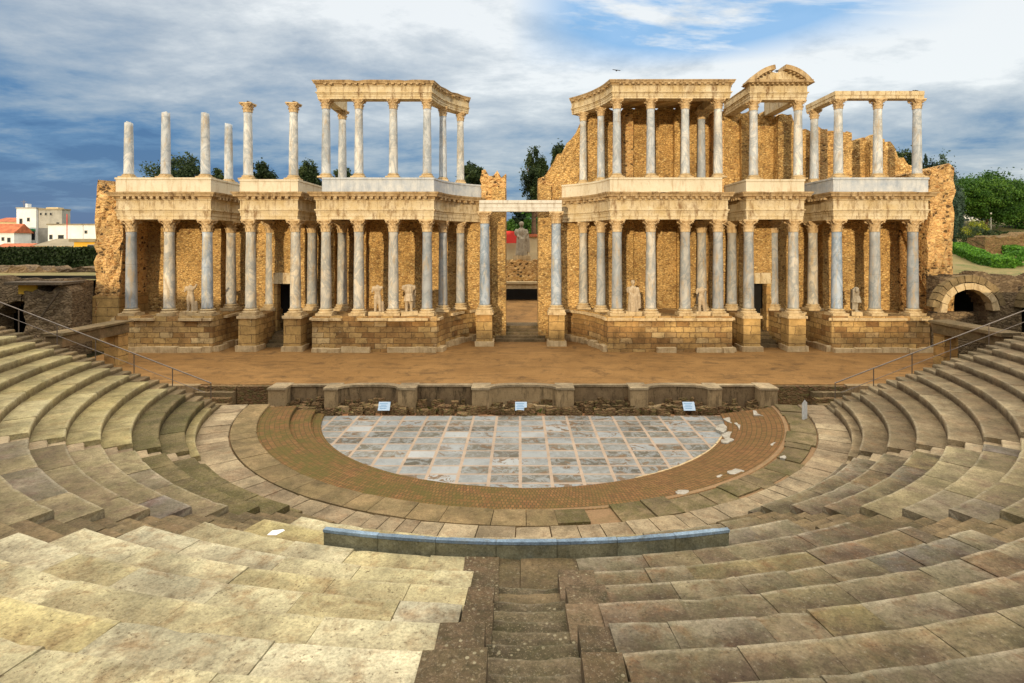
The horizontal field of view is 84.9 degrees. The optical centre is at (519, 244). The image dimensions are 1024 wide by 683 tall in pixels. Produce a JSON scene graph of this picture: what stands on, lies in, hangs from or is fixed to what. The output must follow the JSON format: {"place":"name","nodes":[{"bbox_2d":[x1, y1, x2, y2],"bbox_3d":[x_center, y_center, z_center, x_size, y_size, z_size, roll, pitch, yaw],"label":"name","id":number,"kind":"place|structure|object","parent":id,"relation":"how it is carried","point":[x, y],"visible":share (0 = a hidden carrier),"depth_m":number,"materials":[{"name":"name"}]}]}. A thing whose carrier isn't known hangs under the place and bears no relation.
{"place":"outdoors","nodes":[
{"label":"outdoors","id":0,"kind":"place"},
{"bbox_2d":[0,272,95,279],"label":"embankment","id":1,"kind":"structure","parent":0,"point":[73,273],"depth_m":44.75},
{"bbox_2d":[0,224,32,244],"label":"tiled house","id":2,"kind":"structure","parent":1,"relation":"on","point":[15,233],"depth_m":113.01,"materials":[{"name":"paint"}]},
{"bbox_2d":[0,243,37,247],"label":"tiled shed","id":3,"kind":"structure","parent":1,"relation":"on","point":[4,245],"depth_m":96.40,"materials":[{"name":"tile"}]},
{"bbox_2d":[16,204,45,242],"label":"white house","id":4,"kind":"structure","parent":1,"relation":"on","point":[27,215],"depth_m":118.00,"materials":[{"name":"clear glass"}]},
{"bbox_2d":[0,264,94,272],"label":"retaining wall","id":5,"kind":"structure","parent":1,"relation":"on","point":[27,268],"depth_m":46.02,"materials":[{"name":"brown stone"}]},
{"bbox_2d":[0,275,95,353],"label":"arched passage","id":6,"kind":"object","parent":1,"relation":"on","point":[10,295],"visible":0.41,"depth_m":37.96},
{"bbox_2d":[0,246,96,267],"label":"hedge","id":7,"kind":"object","parent":1,"relation":"on","point":[75,257],"visible":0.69,"depth_m":49.27,"materials":[{"name":"green plant"}]},
{"bbox_2d":[33,239,73,246],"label":"building","id":8,"kind":"structure","parent":1,"relation":"on","point":[60,242],"depth_m":91.24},
{"bbox_2d":[38,207,70,243],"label":"grey house","id":9,"kind":"structure","parent":1,"relation":"on","point":[53,215],"depth_m":118.50,"materials":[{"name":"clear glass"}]},
{"bbox_2d":[46,224,95,240],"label":"white house","id":10,"kind":"structure","parent":1,"relation":"on","point":[71,231],"depth_m":112.00,"materials":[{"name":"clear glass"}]},
{"bbox_2d":[69,239,95,246],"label":"yellow building","id":11,"kind":"structure","parent":1,"relation":"on","point":[83,242],"depth_m":74.93,"materials":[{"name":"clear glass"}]},
{"bbox_2d":[506,231,516,242],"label":"red banner","id":12,"kind":"object","parent":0,"point":[511,237],"visible":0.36,"depth_m":60.00,"materials":[{"name":"red fabric"}]},
{"bbox_2d":[0,0,1023,223],"label":"sky","id":13,"kind":"structure","parent":0,"point":[72,72],"materials":[{"name":"blue"}]},
{"bbox_2d":[90,340,935,384],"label":"stage floor","id":14,"kind":"structure","parent":0,"point":[527,362],"depth_m":33.19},
{"bbox_2d":[41,320,133,365],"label":"stone wall","id":15,"kind":"structure","parent":14,"relation":"on","point":[114,332],"depth_m":32.64,"materials":[{"name":"brown stone"}]},
{"bbox_2d":[92,180,148,351],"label":"masonry pier","id":16,"kind":"structure","parent":14,"relation":"on","point":[108,300],"depth_m":38.48,"materials":[{"name":"stone"}]},
{"bbox_2d":[105,111,243,352],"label":"end pavilion","id":17,"kind":"structure","parent":14,"relation":"on","point":[193,224],"depth_m":38.11,"materials":[{"name":"stone"}]},
{"bbox_2d":[179,284,199,315],"bbox_3d":[-22.516,3.733,38.300,1.114,2.175,0.730,0,0,0],"label":"statue","id":18,"kind":"object","parent":17,"relation":"on","point":[190,297],"visible":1,"depth_m":38.18,"materials":[{"name":"stone"}]},
{"bbox_2d":[230,102,321,351],"bbox_3d":[-16.990,-1.188,40.280,4.848,17.026,5.600,0,0,0],"label":"door pavilion","id":19,"kind":"structure","parent":14,"relation":"on","point":[283,211],"depth_m":38.20,"materials":[{"name":"stone"}]},
{"bbox_2d":[236,169,506,340],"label":"back wall","id":20,"kind":"structure","parent":14,"relation":"on","point":[376,240],"depth_m":42.73,"materials":[{"name":"beige stone"}]},
{"bbox_2d":[307,80,484,352],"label":"wide pavilion","id":21,"kind":"structure","parent":14,"relation":"on","point":[393,199],"depth_m":38.03,"materials":[{"name":"stone"}]},
{"bbox_2d":[368,285,385,315],"bbox_3d":[-9.719,3.776,38.290,1.118,2.120,0.738,0,0,0],"label":"statue","id":22,"kind":"object","parent":21,"relation":"on","point":[376,289],"visible":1,"depth_m":38.18,"materials":[{"name":"stone"}]},
{"bbox_2d":[400,284,417,315],"bbox_3d":[-7.581,3.741,38.303,1.144,2.128,0.764,0,0,-17],"label":"statue","id":23,"kind":"object","parent":21,"relation":"on","point":[410,295],"visible":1,"depth_m":38.13,"materials":[{"name":"stone"}]},
{"bbox_2d":[475,200,566,346],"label":"central doorway","id":24,"kind":"structure","parent":14,"relation":"on","point":[521,331],"depth_m":40.04,"materials":[{"name":"stone"}]},
{"bbox_2d":[559,79,736,352],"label":"wide pavilion","id":25,"kind":"structure","parent":14,"relation":"on","point":[650,199],"depth_m":38.03,"materials":[{"name":"stone"}]},
{"bbox_2d":[624,280,641,315],"bbox_3d":[7.752,3.606,38.305,1.116,2.465,0.766,0,0,0],"label":"statue","id":26,"kind":"object","parent":25,"relation":"on","point":[634,301],"visible":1,"depth_m":38.08,"materials":[{"name":"stone"}]},
{"bbox_2d":[693,287,710,315],"bbox_3d":[12.427,3.838,38.310,1.044,1.984,0.672,0,0,-6],"label":"statue","id":27,"kind":"object","parent":25,"relation":"on","point":[701,298],"visible":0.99,"depth_m":38.18,"materials":[{"name":"stone"}]},
{"bbox_2d":[537,107,911,339],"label":"back wall","id":28,"kind":"structure","parent":14,"relation":"on","point":[775,144],"depth_m":42.74,"materials":[{"name":"beige stone"}]},
{"bbox_2d":[723,64,814,351],"bbox_3d":[17.345,-2.389,40.273,4.909,19.436,5.606,0,0,0],"label":"door pavilion","id":29,"kind":"structure","parent":14,"relation":"on","point":[761,210],"depth_m":38.17,"materials":[{"name":"stone"}]},
{"bbox_2d":[800,91,938,352],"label":"end pavilion","id":30,"kind":"structure","parent":14,"relation":"on","point":[852,225],"depth_m":38.10,"materials":[{"name":"stone"}]},
{"bbox_2d":[849,287,862,315],"bbox_3d":[23.003,3.841,38.299,0.681,1.959,1.045,0,0,21],"label":"statue","id":31,"kind":"object","parent":30,"relation":"on","point":[855,298],"visible":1,"depth_m":38.09,"materials":[{"name":"stone"}]},
{"bbox_2d":[928,319,1021,363],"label":"low stone wall","id":32,"kind":"structure","parent":14,"relation":"on","point":[944,329],"depth_m":32.80,"materials":[{"name":"brown stone"}]},
{"bbox_2d":[506,300,536,321],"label":"garden path","id":33,"kind":"structure","parent":0,"point":[521,310],"depth_m":49.92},
{"bbox_2d":[506,259,536,288],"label":"garden wall","id":34,"kind":"structure","parent":33,"relation":"on","point":[521,274],"depth_m":55.99,"materials":[{"name":"stone"}]},
{"bbox_2d":[513,221,530,259],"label":"statue","id":35,"kind":"object","parent":34,"relation":"on","point":[522,243],"visible":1,"depth_m":56.24,"materials":[{"name":"stone"}]},
{"bbox_2d":[506,289,536,299],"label":"metal grille","id":36,"kind":"object","parent":33,"relation":"on","point":[521,294],"visible":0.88,"depth_m":53.98,"materials":[{"name":"black metal"}]},
{"bbox_2d":[321,416,723,487],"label":"orchestra floor","id":37,"kind":"structure","parent":0,"point":[528,451],"depth_m":23.46,"materials":[{"name":"stone"}]},
{"bbox_2d":[257,406,789,509],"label":"orchestra brick steps","id":38,"kind":"structure","parent":37,"relation":"on","point":[292,437],"depth_m":19.80,"materials":[{"name":"brown brick"}]},
{"bbox_2d":[675,490,688,493],"bbox_3d":[5.215,7.966,17.939,0.480,0.128,0.354,0,0,0],"label":"marble fragment","id":39,"kind":"object","parent":38,"relation":"on","point":[681,491],"visible":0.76,"depth_m":17.95,"materials":[{"name":"beige stone"}]},
{"bbox_2d":[721,438,733,443],"bbox_3d":[8.764,8.317,23.643,0.734,0.206,0.430,0,0,-41],"label":"marble fragment","id":40,"kind":"object","parent":38,"relation":"on","point":[726,441],"visible":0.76,"depth_m":23.57,"materials":[{"name":"beige stone"}]},
{"bbox_2d":[723,417,731,422],"bbox_3d":[10.194,8.341,26.521,1.004,0.118,0.986,0,0,0],"label":"marble fragment","id":41,"kind":"object","parent":38,"relation":"on","point":[727,419],"visible":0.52,"depth_m":26.61,"materials":[{"name":"beige stone"}]},
{"bbox_2d":[727,468,743,473],"bbox_3d":[7.577,8.016,19.687,0.637,0.169,0.385,0,0,-23],"label":"marble fragment","id":42,"kind":"object","parent":38,"relation":"on","point":[735,471],"visible":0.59,"depth_m":19.68,"materials":[{"name":"beige stone"}]},
{"bbox_2d":[753,410,762,415],"bbox_3d":[11.778,8.195,26.801,1.348,0.309,1.081,0,0,0],"label":"marble fragment","id":43,"kind":"object","parent":38,"relation":"on","point":[755,413],"visible":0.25,"depth_m":26.70,"materials":[{"name":"beige stone"}]},
{"bbox_2d":[635,436,721,477],"bbox_3d":[6.779,8.373,22.206,6.767,0.074,0.754,0,0,-44],"label":"marble edging","id":44,"kind":"object","parent":37,"relation":"on","point":[719,439],"visible":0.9,"depth_m":21.67,"materials":[{"name":"stone"}]},
{"bbox_2d":[716,424,726,433],"bbox_3d":[9.125,8.321,25.315,0.482,0.197,1.262,0,0,25],"label":"marble fragment","id":45,"kind":"object","parent":37,"relation":"on","point":[721,428],"visible":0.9,"depth_m":25.10,"materials":[{"name":"beige stone"}]},
{"bbox_2d":[721,431,730,437],"bbox_3d":[9.260,8.335,24.370,0.915,0.130,1.049,0,0,10],"label":"marble fragment","id":46,"kind":"object","parent":37,"relation":"on","point":[726,434],"visible":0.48,"depth_m":24.45,"materials":[{"name":"beige stone"}]},
{"bbox_2d":[86,351,958,357],"bbox_3d":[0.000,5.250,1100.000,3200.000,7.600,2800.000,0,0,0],"label":"ground","id":47,"kind":"structure","parent":0,"point":[93,354],"depth_m":46.06,"materials":[{"name":"brown soil"}]},
{"bbox_2d":[0,218,15,223],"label":"tiled house","id":48,"kind":"structure","parent":47,"relation":"on","point":[8,221],"depth_m":133.06,"materials":[{"name":"tile"}]},
{"bbox_2d":[23,283,83,354],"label":"ruined wall","id":49,"kind":"structure","parent":47,"relation":"on","point":[66,308],"depth_m":36.21,"materials":[{"name":"brown stone"}]},
{"bbox_2d":[3,280,84,319],"bbox_3d":[-31.096,3.605,36.699,3.829,2.460,1.835,0,0,0],"label":"timber canopy","id":50,"kind":"object","parent":49,"relation":"on","point":[23,286],"visible":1,"depth_m":36.00,"materials":[{"name":"brown wood"}]},
{"bbox_2d":[136,151,199,176],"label":"leafy tree","id":51,"kind":"object","parent":47,"relation":"on","point":[187,168],"visible":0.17,"depth_m":66.76,"materials":[{"name":"green plant"}]},
{"bbox_2d":[211,167,223,179],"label":"leafy tree","id":52,"kind":"object","parent":47,"relation":"on","point":[218,174],"visible":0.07,"depth_m":65.76,"materials":[{"name":"green plant"}]},
{"bbox_2d":[253,157,278,178],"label":"leafy tree","id":53,"kind":"object","parent":47,"relation":"on","point":[263,171],"visible":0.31,"depth_m":61.32,"materials":[{"name":"green plant"}]},
{"bbox_2d":[298,159,321,185],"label":"leafy tree","id":54,"kind":"object","parent":47,"relation":"on","point":[308,172],"visible":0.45,"depth_m":61.03,"materials":[{"name":"green plant"}]},
{"bbox_2d":[333,168,352,176],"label":"leafy tree","id":55,"kind":"object","parent":47,"relation":"on","point":[335,173],"visible":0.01,"depth_m":62.47,"materials":[{"name":"green plant"}]},
{"bbox_2d":[455,160,482,184],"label":"leafy tree","id":56,"kind":"object","parent":47,"relation":"on","point":[472,173],"visible":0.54,"depth_m":62.63,"materials":[{"name":"green plant"}]},
{"bbox_2d":[507,219,524,230],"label":"leafy tree","id":57,"kind":"object","parent":47,"relation":"on","point":[511,224],"visible":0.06,"depth_m":71.30,"materials":[{"name":"green plant"}]},
{"bbox_2d":[507,212,531,230],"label":"leafy tree","id":58,"kind":"object","parent":47,"relation":"on","point":[518,217],"visible":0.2,"depth_m":79.13,"materials":[{"name":"green plant"}]},
{"bbox_2d":[506,234,536,260],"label":"garden building","id":59,"kind":"structure","parent":47,"relation":"on","point":[511,250],"depth_m":61.00,"materials":[{"name":"paint"}]},
{"bbox_2d":[514,212,536,233],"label":"leafy tree","id":60,"kind":"object","parent":47,"relation":"on","point":[528,224],"visible":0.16,"depth_m":73.44,"materials":[{"name":"green plant"}]},
{"bbox_2d":[519,146,548,233],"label":"leafy tree","id":61,"kind":"object","parent":47,"relation":"on","point":[537,168],"visible":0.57,"depth_m":63.58,"materials":[{"name":"green plant"}]},
{"bbox_2d":[549,138,564,164],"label":"leafy tree","id":62,"kind":"object","parent":47,"relation":"on","point":[557,149],"visible":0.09,"depth_m":67.54,"materials":[{"name":"green plant"}]},
{"bbox_2d":[342,412,719,415],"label":"passage floor","id":63,"kind":"structure","parent":0,"point":[538,414],"depth_m":27.79,"materials":[{"name":"grey stone"}]},
{"bbox_2d":[195,384,238,406],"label":"brick steps","id":64,"kind":"structure","parent":63,"relation":"on","point":[221,394],"depth_m":28.28,"materials":[{"name":"brown stone"}]},
{"bbox_2d":[378,402,390,414],"bbox_3d":[-6.711,8.125,27.750,0.580,0.651,0.273,0,0,0],"label":"information panel","id":65,"kind":"object","parent":63,"relation":"on","point":[383,406],"visible":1,"depth_m":27.73,"materials":[{"name":"metal"}]},
{"bbox_2d":[169,383,876,413],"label":"stage front wall","id":66,"kind":"structure","parent":63,"relation":"on","point":[560,395],"depth_m":28.62,"materials":[{"name":"stone"}]},
{"bbox_2d":[281,396,768,416],"bbox_3d":[0.184,8.336,28.119,26.018,1.258,1.499,0,0,0],"label":"rubble footing","id":67,"kind":"object","parent":63,"relation":"on","point":[604,407],"visible":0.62,"depth_m":27.92,"materials":[{"name":"stone"}]},
{"bbox_2d":[515,402,526,410],"bbox_3d":[0.065,8.125,27.750,0.580,0.651,0.273,0,0,0],"label":"information panel","id":68,"kind":"object","parent":67,"relation":"on","point":[520,405],"visible":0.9,"depth_m":27.76,"materials":[{"name":"metal"}]},
{"bbox_2d":[339,407,732,412],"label":"weeds","id":69,"kind":"object","parent":67,"relation":"on","point":[539,410],"visible":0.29,"depth_m":27.93,"materials":[{"name":"plant"}]},
{"bbox_2d":[682,402,695,410],"bbox_3d":[8.385,8.125,27.750,0.580,0.651,0.273,0,0,0],"label":"information panel","id":70,"kind":"object","parent":63,"relation":"on","point":[688,406],"visible":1,"depth_m":27.72,"materials":[{"name":"metal"}]},
{"bbox_2d":[807,385,850,407],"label":"brick steps","id":71,"kind":"structure","parent":63,"relation":"on","point":[824,395],"depth_m":28.27,"materials":[{"name":"brown stone"}]},
{"bbox_3d":[-21.689,6.019,27.025,13.317,5.402,0.489,0,0,0],"label":"passage wall","id":72,"kind":"object","parent":63,"relation":"on","visible":0},
{"bbox_2d":[0,302,210,398],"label":"handrail","id":73,"kind":"object","parent":72,"relation":"on","point":[133,364],"visible":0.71,"depth_m":26.93,"materials":[{"name":"metal"}]},
{"bbox_3d":[22.005,6.012,27.025,13.330,5.415,0.490,0,0,0],"label":"passage wall","id":74,"kind":"object","parent":63,"relation":"on","visible":0},
{"bbox_2d":[835,310,1023,398],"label":"handrail","id":75,"kind":"object","parent":74,"relation":"on","point":[912,364],"visible":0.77,"depth_m":26.93,"materials":[{"name":"metal"}]},
{"bbox_2d":[890,163,955,315],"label":"masonry pier","id":76,"kind":"structure","parent":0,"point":[935,237],"depth_m":38.51,"materials":[{"name":"beige stone"}]},
{"bbox_2d":[952,221,1023,276],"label":"hillside","id":77,"kind":"structure","parent":0,"point":[960,264],"depth_m":43.22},
{"bbox_2d":[895,145,911,165],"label":"leafy tree","id":78,"kind":"object","parent":77,"relation":"on","point":[907,155],"visible":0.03,"depth_m":61.36,"materials":[{"name":"green plant"}]},
{"bbox_2d":[922,153,934,168],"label":"conifer","id":79,"kind":"object","parent":77,"relation":"on","point":[926,164],"visible":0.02,"depth_m":59.87,"materials":[{"name":"green plant"}]},
{"bbox_2d":[933,149,961,241],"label":"conifer","id":80,"kind":"object","parent":77,"relation":"on","point":[957,210],"visible":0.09,"depth_m":56.97,"materials":[{"name":"green plant"}]},
{"bbox_2d":[953,156,969,234],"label":"conifer","id":81,"kind":"object","parent":77,"relation":"on","point":[962,204],"visible":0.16,"depth_m":61.33,"materials":[{"name":"green plant"}]},
{"bbox_2d":[956,176,971,222],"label":"umbrella pine","id":82,"kind":"object","parent":77,"relation":"on","point":[958,180],"depth_m":73.47,"materials":[{"name":"green plant"}]},
{"bbox_2d":[926,270,1023,353],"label":"arched passage","id":83,"kind":"object","parent":77,"relation":"on","point":[982,298],"visible":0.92,"depth_m":37.30,"materials":[{"name":"stone"}]},
{"bbox_2d":[960,218,989,237],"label":"yellow bush","id":84,"kind":"object","parent":77,"relation":"on","point":[970,224],"visible":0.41,"depth_m":59.92,"materials":[{"name":"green plant"}]},
{"bbox_2d":[955,225,998,241],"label":"round bush","id":85,"kind":"object","parent":77,"relation":"on","point":[962,236],"visible":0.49,"depth_m":54.67,"materials":[{"name":"green plant"}]},
{"bbox_2d":[952,242,1016,267],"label":"hedge","id":86,"kind":"object","parent":77,"relation":"on","point":[975,255],"visible":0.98,"depth_m":45.54,"materials":[{"name":"green plant"}]},
{"bbox_2d":[956,167,1023,227],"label":"umbrella pine","id":87,"kind":"object","parent":77,"relation":"on","point":[1000,198],"visible":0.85,"depth_m":63.95,"materials":[{"name":"green plant"}]},
{"bbox_2d":[967,232,1023,253],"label":"earth bank wall","id":88,"kind":"structure","parent":77,"relation":"on","point":[992,244],"depth_m":50.02,"materials":[{"name":"brown stone"}]},
{"bbox_2d":[983,230,1020,234],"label":"hedge","id":89,"kind":"object","parent":77,"relation":"on","point":[1000,232],"visible":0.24,"depth_m":59.16,"materials":[{"name":"green plant"}]},
{"bbox_2d":[995,177,1023,228],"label":"umbrella pine","id":90,"kind":"object","parent":77,"relation":"on","point":[1017,226],"visible":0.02,"depth_m":67.84,"materials":[{"name":"green plant"}]},
{"bbox_2d":[996,247,1023,266],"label":"round bush","id":91,"kind":"object","parent":77,"relation":"on","point":[1016,255],"visible":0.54,"depth_m":43.80,"materials":[{"name":"green plant"}]},
{"bbox_2d":[1001,244,1023,256],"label":"hedge","id":92,"kind":"object","parent":77,"relation":"on","point":[1007,247],"visible":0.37,"depth_m":49.15,"materials":[{"name":"green plant"}]},
{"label":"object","id":93,"kind":"structure","parent":0,"visible":0},
{"bbox_2d":[0,436,201,463],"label":"stone staircase","id":94,"kind":"structure","parent":93,"relation":"on","point":[173,457],"depth_m":17.63,"materials":[{"name":"beige stone"}]},
{"bbox_2d":[0,336,211,460],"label":"seating block","id":95,"kind":"structure","parent":93,"relation":"on","point":[48,396],"depth_m":21.68,"materials":[{"name":"beige stone"}]},
{"bbox_2d":[0,326,218,413],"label":"stone staircase","id":96,"kind":"structure","parent":93,"relation":"on","point":[116,371],"depth_m":26.34,"materials":[{"name":"beige stone"}]},
{"bbox_2d":[0,439,301,524],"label":"seating block","id":97,"kind":"structure","parent":93,"relation":"on","point":[60,483],"depth_m":14.52,"materials":[{"name":"stone"}]},
{"bbox_2d":[0,511,340,542],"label":"stone staircase","id":98,"kind":"structure","parent":93,"relation":"on","point":[49,531],"depth_m":12.05,"materials":[{"name":"beige stone"}]},
{"bbox_2d":[0,517,473,682],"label":"seating block","id":99,"kind":"structure","parent":93,"relation":"on","point":[297,601],"depth_m":7.53,"materials":[{"name":"beige stone"}]},
{"bbox_2d":[268,529,284,534],"bbox_3d":[-5.379,6.350,12.396,0.360,0.060,0.236,0,0,0],"label":"paper sheet","id":100,"kind":"object","parent":99,"relation":"on","point":[274,532],"visible":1,"depth_m":12.40,"materials":[{"name":"white paper"}]},
{"bbox_2d":[196,404,851,537],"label":"slab walkway","id":101,"kind":"structure","parent":93,"relation":"on","point":[816,443],"depth_m":17.41,"materials":[{"name":"beige stone"}]},
{"bbox_2d":[802,400,806,419],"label":"standing slab","id":102,"kind":"structure","parent":101,"relation":"on","point":[804,410],"depth_m":25.24,"materials":[{"name":"grey stone"}]},
{"bbox_2d":[323,527,729,570],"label":"curved parapet","id":103,"kind":"structure","parent":93,"relation":"on","point":[515,549],"depth_m":11.09,"materials":[{"name":"grey stone"}]},
{"bbox_2d":[414,537,641,682],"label":"stone staircase","id":104,"kind":"structure","parent":93,"relation":"on","point":[536,620],"depth_m":7.24,"materials":[{"name":"brown stone"}]},
{"bbox_2d":[576,517,1023,682],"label":"seating block","id":105,"kind":"structure","parent":93,"relation":"on","point":[780,601],"depth_m":7.54,"materials":[{"name":"grey stone"}]},
{"bbox_2d":[709,511,1023,542],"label":"stone staircase","id":106,"kind":"structure","parent":93,"relation":"on","point":[1003,530],"depth_m":12.16,"materials":[{"name":"beige stone"}]},
{"bbox_2d":[748,440,1023,523],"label":"seating block","id":107,"kind":"structure","parent":93,"relation":"on","point":[986,484],"depth_m":14.75,"materials":[{"name":"grey stone"}]},
{"bbox_2d":[827,332,1023,413],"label":"stone staircase","id":108,"kind":"structure","parent":93,"relation":"on","point":[888,384],"depth_m":26.36,"materials":[{"name":"beige stone"}]},
{"bbox_2d":[834,342,1023,460],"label":"seating block","id":109,"kind":"structure","parent":93,"relation":"on","point":[980,400],"depth_m":21.85,"materials":[{"name":"brown stone"}]},
{"bbox_2d":[846,438,1023,463],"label":"stone staircase","id":110,"kind":"structure","parent":93,"relation":"on","point":[874,457],"depth_m":17.84,"materials":[{"name":"beige stone"}]}
]}

